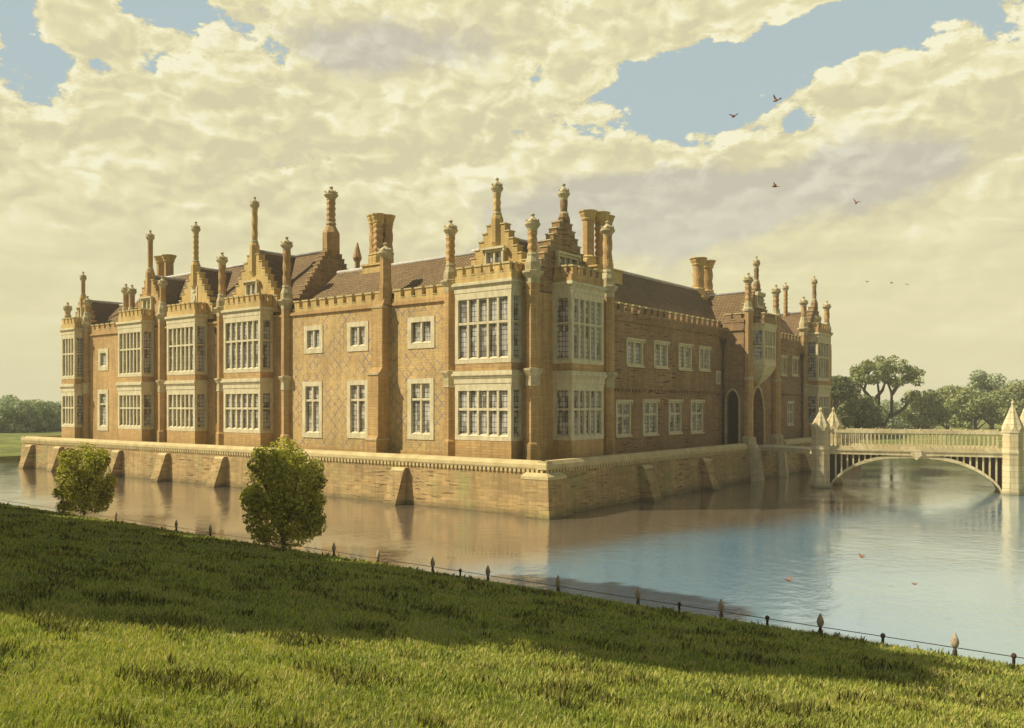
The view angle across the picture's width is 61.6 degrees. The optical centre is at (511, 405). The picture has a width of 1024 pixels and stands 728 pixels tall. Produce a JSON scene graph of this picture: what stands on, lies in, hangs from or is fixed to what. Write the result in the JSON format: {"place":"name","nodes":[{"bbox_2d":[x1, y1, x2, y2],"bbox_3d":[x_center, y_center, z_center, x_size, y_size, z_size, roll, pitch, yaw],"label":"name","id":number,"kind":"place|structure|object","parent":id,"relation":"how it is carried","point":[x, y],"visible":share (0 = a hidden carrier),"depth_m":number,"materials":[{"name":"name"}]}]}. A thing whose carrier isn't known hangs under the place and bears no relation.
{"place":"outdoors","nodes":[
{"label":"outdoors","id":0,"kind":"place"},
{"bbox_2d":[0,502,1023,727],"bbox_3d":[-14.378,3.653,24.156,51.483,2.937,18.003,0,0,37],"label":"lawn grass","id":1,"kind":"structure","parent":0,"point":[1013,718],"depth_m":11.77,"materials":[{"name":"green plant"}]},
{"bbox_2d":[0,458,1023,664],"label":"water","id":2,"kind":"structure","parent":0,"point":[947,537],"depth_m":34.12,"materials":[{"name":"blue liquid"}]},
{"bbox_2d":[810,400,1023,494],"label":"stone bridge","id":3,"kind":"structure","parent":2,"relation":"in","point":[833,458],"depth_m":55.41,"materials":[{"name":"stone"}]},
{"bbox_2d":[0,416,1023,727],"bbox_3d":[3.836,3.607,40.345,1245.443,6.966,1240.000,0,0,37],"label":"ground","id":4,"kind":"structure","parent":0,"point":[10,446],"depth_m":13.07,"materials":[{"name":"green plant"}]},
{"bbox_2d":[0,400,35,432],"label":"tree","id":5,"kind":"object","parent":4,"relation":"on","point":[8,412],"visible":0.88,"depth_m":127.04,"materials":[{"name":"green plant"}]},
{"bbox_2d":[0,394,49,431],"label":"tree","id":6,"kind":"object","parent":4,"relation":"on","point":[39,410],"visible":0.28,"depth_m":131.87,"materials":[{"name":"green plant"}]},
{"bbox_2d":[22,399,60,430],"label":"tree","id":7,"kind":"object","parent":4,"relation":"on","point":[52,418],"visible":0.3,"depth_m":136.55,"materials":[{"name":"green plant"}]},
{"bbox_2d":[52,401,61,429],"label":"tree","id":8,"kind":"object","parent":4,"relation":"on","point":[58,403],"visible":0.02,"depth_m":142.48,"materials":[{"name":"green plant"}]},
{"bbox_2d":[52,442,117,514],"bbox_3d":[-20.757,3.529,41.550,2.942,3.577,2.834,0,0,37],"label":"shrub","id":9,"kind":"object","parent":4,"relation":"on","point":[86,483],"visible":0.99,"depth_m":40.94,"materials":[{"name":"green plant"}]},
{"bbox_2d":[238,437,328,547],"bbox_3d":[-8.397,3.229,31.627,3.317,4.150,3.242,0,0,37],"label":"shrub","id":10,"kind":"object","parent":4,"relation":"on","point":[274,496],"visible":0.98,"depth_m":31.01,"materials":[{"name":"green plant"}]},
{"bbox_2d":[332,543,335,555],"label":"bank post","id":11,"kind":"object","parent":4,"relation":"on","point":[333,548],"visible":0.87,"depth_m":29.17,"materials":[{"name":"metal"}]},
{"bbox_2d":[3,500,1023,658],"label":"rail","id":12,"kind":"object","parent":11,"relation":"attached to","point":[584,590],"visible":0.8,"depth_m":22.55,"materials":[{"name":"metal"}]},
{"bbox_2d":[376,549,379,562],"bbox_3d":[-4.349,5.000,27.898,0.165,0.660,0.119,0,0,37],"label":"bank post","id":13,"kind":"object","parent":4,"relation":"on","point":[378,554],"visible":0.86,"depth_m":27.86,"materials":[{"name":"metal"}]},
{"bbox_2d":[430,557,434,571],"bbox_3d":[-2.443,5.000,26.440,0.165,0.660,0.119,0,0,37],"label":"bank post","id":14,"kind":"object","parent":4,"relation":"on","point":[432,562],"visible":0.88,"depth_m":26.41,"materials":[{"name":"metal"}]},
{"bbox_2d":[18,433,860,519],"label":"moat wall","id":15,"kind":"structure","parent":4,"relation":"on","point":[549,489],"depth_m":49.90,"materials":[{"name":"brick"}]},
{"bbox_2d":[59,178,832,460],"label":"country house","id":16,"kind":"structure","parent":15,"relation":"on","point":[502,342],"depth_m":56.18,"materials":[{"name":"brick"}]},
{"bbox_2d":[59,317,82,437],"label":"bay window","id":17,"kind":"structure","parent":16,"relation":"in","point":[71,331],"depth_m":73.43,"materials":[{"name":"stone"}]},
{"bbox_2d":[97,389,107,430],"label":"window","id":18,"kind":"structure","parent":16,"relation":"in","point":[102,395],"depth_m":72.26,"materials":[{"name":"beige stone"}]},
{"bbox_2d":[98,348,107,370],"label":"window","id":19,"kind":"structure","parent":16,"relation":"in","point":[102,353],"depth_m":72.17,"materials":[{"name":"beige stone"}]},
{"bbox_2d":[115,308,154,441],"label":"bay window","id":20,"kind":"structure","parent":16,"relation":"in","point":[135,384],"depth_m":67.17,"materials":[{"name":"stone"}]},
{"bbox_2d":[164,302,208,443],"bbox_3d":[-24.124,-2.235,63.511,4.000,10.550,1.160,0,0,37],"label":"bay window","id":21,"kind":"structure","parent":16,"relation":"in","point":[186,384],"depth_m":62.80,"materials":[{"name":"stone"}]},
{"bbox_2d":[220,293,273,447],"bbox_3d":[-18.217,-2.235,58.995,4.470,10.550,1.160,0,0,37],"label":"bay window","id":22,"kind":"structure","parent":16,"relation":"in","point":[248,381],"depth_m":58.27,"materials":[{"name":"stone"}]},
{"bbox_2d":[302,381,321,437],"bbox_3d":[-12.908,0.275,55.747,1.930,3.630,0.230,0,0,37],"label":"window","id":23,"kind":"structure","parent":16,"relation":"in","point":[311,391],"depth_m":55.75,"materials":[{"name":"beige stone"}]},
{"bbox_2d":[304,325,322,353],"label":"window","id":24,"kind":"structure","parent":16,"relation":"in","point":[313,335],"depth_m":55.66,"materials":[{"name":"beige stone"}]},
{"bbox_2d":[347,380,367,438],"bbox_3d":[-9.496,0.240,53.138,1.920,3.600,0.230,0,0,37],"label":"window","id":25,"kind":"structure","parent":16,"relation":"in","point":[357,390],"depth_m":53.14,"materials":[{"name":"beige stone"}]},
{"bbox_2d":[347,321,368,351],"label":"window","id":26,"kind":"structure","parent":16,"relation":"in","point":[357,332],"depth_m":53.10,"materials":[{"name":"beige stone"}]},
{"bbox_2d":[407,378,433,439],"bbox_3d":[-5.262,0.210,49.901,2.080,3.560,0.230,0,0,37],"label":"window","id":27,"kind":"structure","parent":16,"relation":"in","point":[420,391],"depth_m":49.88,"materials":[{"name":"beige stone"}]},
{"bbox_2d":[407,315,434,348],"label":"window","id":28,"kind":"structure","parent":16,"relation":"in","point":[420,330],"depth_m":49.86,"materials":[{"name":"beige stone"}]},
{"bbox_2d":[451,261,524,459],"bbox_3d":[-1.317,-2.235,46.072,4.180,10.550,1.160,0,0,37],"label":"bay window","id":29,"kind":"structure","parent":16,"relation":"in","point":[488,375],"depth_m":45.51,"materials":[{"name":"stone"}]},
{"bbox_2d":[551,264,606,459],"bbox_3d":[3.731,-2.235,47.191,1.360,10.550,3.570,0,0,37],"label":"bay window","id":30,"kind":"structure","parent":16,"relation":"in","point":[578,376],"depth_m":46.26,"materials":[{"name":"stone"}]},
{"bbox_2d":[614,400,632,437],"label":"window","id":31,"kind":"structure","parent":16,"relation":"in","point":[622,407],"depth_m":52.30,"materials":[{"name":"beige stone"}]},
{"bbox_2d":[625,337,644,367],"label":"window","id":32,"kind":"structure","parent":16,"relation":"in","point":[634,346],"depth_m":53.40,"materials":[{"name":"beige stone"}]},
{"bbox_2d":[642,399,659,435],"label":"window","id":33,"kind":"structure","parent":16,"relation":"in","point":[650,406],"depth_m":55.06,"materials":[{"name":"beige stone"}]},
{"bbox_2d":[653,340,669,368],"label":"window","id":34,"kind":"structure","parent":16,"relation":"in","point":[660,347],"depth_m":56.16,"materials":[{"name":"beige stone"}]},
{"bbox_2d":[667,399,683,434],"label":"window","id":35,"kind":"structure","parent":16,"relation":"in","point":[674,405],"depth_m":57.75,"materials":[{"name":"beige stone"}]},
{"bbox_2d":[677,343,693,370],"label":"window","id":36,"kind":"structure","parent":16,"relation":"in","point":[684,350],"depth_m":58.96,"materials":[{"name":"beige stone"}]},
{"bbox_2d":[689,399,704,433],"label":"window","id":37,"kind":"structure","parent":16,"relation":"in","point":[696,406],"depth_m":60.43,"materials":[{"name":"beige stone"}]},
{"bbox_2d":[698,345,711,371],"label":"window","id":38,"kind":"structure","parent":16,"relation":"in","point":[704,351],"depth_m":61.44,"materials":[{"name":"beige stone"}]},
{"bbox_2d":[716,371,720,383],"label":"window","id":39,"kind":"structure","parent":16,"relation":"in","point":[718,373],"depth_m":63.49,"materials":[{"name":"beige stone"}]},
{"bbox_2d":[753,312,777,362],"bbox_3d":[19.044,-5.085,64.813,1.107,3.650,3.355,0,0,37],"label":"oriel window","id":40,"kind":"structure","parent":16,"relation":"in","point":[764,328],"depth_m":63.94,"materials":[{"name":"beige stone"}]},
{"bbox_2d":[781,355,787,376],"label":"window","id":41,"kind":"structure","parent":16,"relation":"in","point":[784,358],"depth_m":74.10,"materials":[{"name":"beige stone"}]},
{"bbox_2d":[786,401,794,425],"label":"window","id":42,"kind":"structure","parent":16,"relation":"in","point":[789,403],"depth_m":75.32,"materials":[{"name":"beige stone"}]},
{"bbox_2d":[791,356,798,376],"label":"window","id":43,"kind":"structure","parent":16,"relation":"in","point":[795,359],"depth_m":76.28,"materials":[{"name":"beige stone"}]},
{"bbox_2d":[808,322,831,436],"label":"bay window","id":44,"kind":"structure","parent":16,"relation":"in","point":[819,389],"depth_m":78.19,"materials":[{"name":"stone"}]},
{"bbox_2d":[758,444,810,453],"bbox_3d":[19.873,3.150,62.167,2.749,0.320,7.590,0,0,-22],"label":"drawbridge","id":45,"kind":"object","parent":15,"relation":"on","point":[786,448],"visible":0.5,"depth_m":60.95,"materials":[{"name":"stone"}]},
{"bbox_2d":[485,565,489,580],"bbox_3d":[-0.703,5.000,25.110,0.165,0.660,0.119,0,0,37],"label":"bank post","id":46,"kind":"object","parent":4,"relation":"on","point":[487,571],"visible":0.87,"depth_m":25.07,"materials":[{"name":"metal"}]},
{"bbox_2d":[555,575,560,590],"bbox_3d":[1.267,5.000,23.603,0.165,0.660,0.119,0,0,37],"label":"bank post","id":47,"kind":"object","parent":4,"relation":"on","point":[558,582],"visible":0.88,"depth_m":23.57,"materials":[{"name":"metal"}]},
{"bbox_2d":[635,587,640,604],"bbox_3d":[3.245,5.000,22.091,0.165,0.660,0.119,0,0,37],"label":"bank post","id":48,"kind":"object","parent":4,"relation":"on","point":[637,594],"visible":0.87,"depth_m":22.06,"materials":[{"name":"metal"}]},
{"bbox_2d":[718,599,724,617],"bbox_3d":[5.048,5.000,20.712,0.165,0.660,0.119,0,0,37],"label":"bank post","id":49,"kind":"object","parent":4,"relation":"on","point":[721,606],"visible":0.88,"depth_m":20.68,"materials":[{"name":"metal"}]},
{"bbox_2d":[765,615,769,624],"bbox_3d":[5.954,5.115,20.020,0.102,0.430,0.102,0,0,37],"label":"stake","id":50,"kind":"object","parent":4,"relation":"on","point":[767,617],"visible":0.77,"depth_m":19.99,"materials":[{"name":"metal"}]},
{"bbox_2d":[816,613,823,631],"bbox_3d":[6.923,5.000,19.279,0.165,0.660,0.119,0,0,37],"label":"bank post","id":51,"kind":"object","parent":4,"relation":"on","point":[820,622],"visible":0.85,"depth_m":19.24,"materials":[{"name":"metal"}]},
{"bbox_2d":[832,375,862,423],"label":"tree","id":52,"kind":"object","parent":4,"relation":"on","point":[840,391],"visible":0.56,"depth_m":116.55,"materials":[{"name":"green plant"}]},
{"bbox_2d":[836,394,883,428],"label":"tree","id":53,"kind":"object","parent":4,"relation":"on","point":[868,414],"visible":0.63,"depth_m":120.02,"materials":[{"name":"green plant"}]},
{"bbox_2d":[880,633,884,642],"bbox_3d":[7.980,5.115,18.471,0.102,0.430,0.102,0,0,37],"label":"stake","id":54,"kind":"object","parent":4,"relation":"on","point":[882,635],"visible":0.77,"depth_m":18.44,"materials":[{"name":"metal"}]},
{"bbox_2d":[847,354,925,433],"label":"spreading tree","id":55,"kind":"object","parent":4,"relation":"on","point":[884,368],"visible":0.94,"depth_m":124.94,"materials":[{"name":"green plant"}]},
{"bbox_2d":[865,399,918,428],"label":"tree","id":56,"kind":"object","parent":4,"relation":"on","point":[895,423],"visible":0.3,"depth_m":147.87,"materials":[{"name":"green plant"}]},
{"bbox_2d":[895,389,951,428],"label":"tree","id":57,"kind":"object","parent":4,"relation":"on","point":[928,409],"visible":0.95,"depth_m":128.26,"materials":[{"name":"green plant"}]},
{"bbox_2d":[921,384,973,428],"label":"tree","id":58,"kind":"object","parent":4,"relation":"on","point":[944,392],"visible":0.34,"depth_m":136.27,"materials":[{"name":"green plant"}]},
{"bbox_2d":[951,633,958,655],"bbox_3d":[9.092,5.000,17.620,0.165,0.660,0.119,0,0,37],"label":"bank post","id":59,"kind":"object","parent":4,"relation":"on","point":[955,642],"visible":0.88,"depth_m":17.59,"materials":[{"name":"metal"}]},
{"bbox_2d":[945,387,1008,429],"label":"tree","id":60,"kind":"object","parent":4,"relation":"on","point":[970,402],"visible":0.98,"depth_m":132.08,"materials":[{"name":"green plant"}]},
{"bbox_2d":[960,370,1021,428],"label":"tree","id":61,"kind":"object","parent":4,"relation":"on","point":[984,383],"visible":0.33,"depth_m":144.91,"materials":[{"name":"green plant"}]},
{"bbox_2d":[989,380,1023,422],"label":"tree","id":62,"kind":"object","parent":4,"relation":"on","point":[1010,393],"visible":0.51,"depth_m":138.07,"materials":[{"name":"green plant"}]},
{"bbox_2d":[1011,653,1016,664],"bbox_3d":[9.926,5.115,16.983,0.102,0.430,0.102,0,0,37],"label":"stake","id":63,"kind":"object","parent":4,"relation":"on","point":[1013,656],"visible":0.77,"depth_m":16.95,"materials":[{"name":"wood"}]},
{"bbox_2d":[0,0,1023,404],"label":"sky","id":64,"kind":"structure","parent":0,"point":[121,121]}
]}

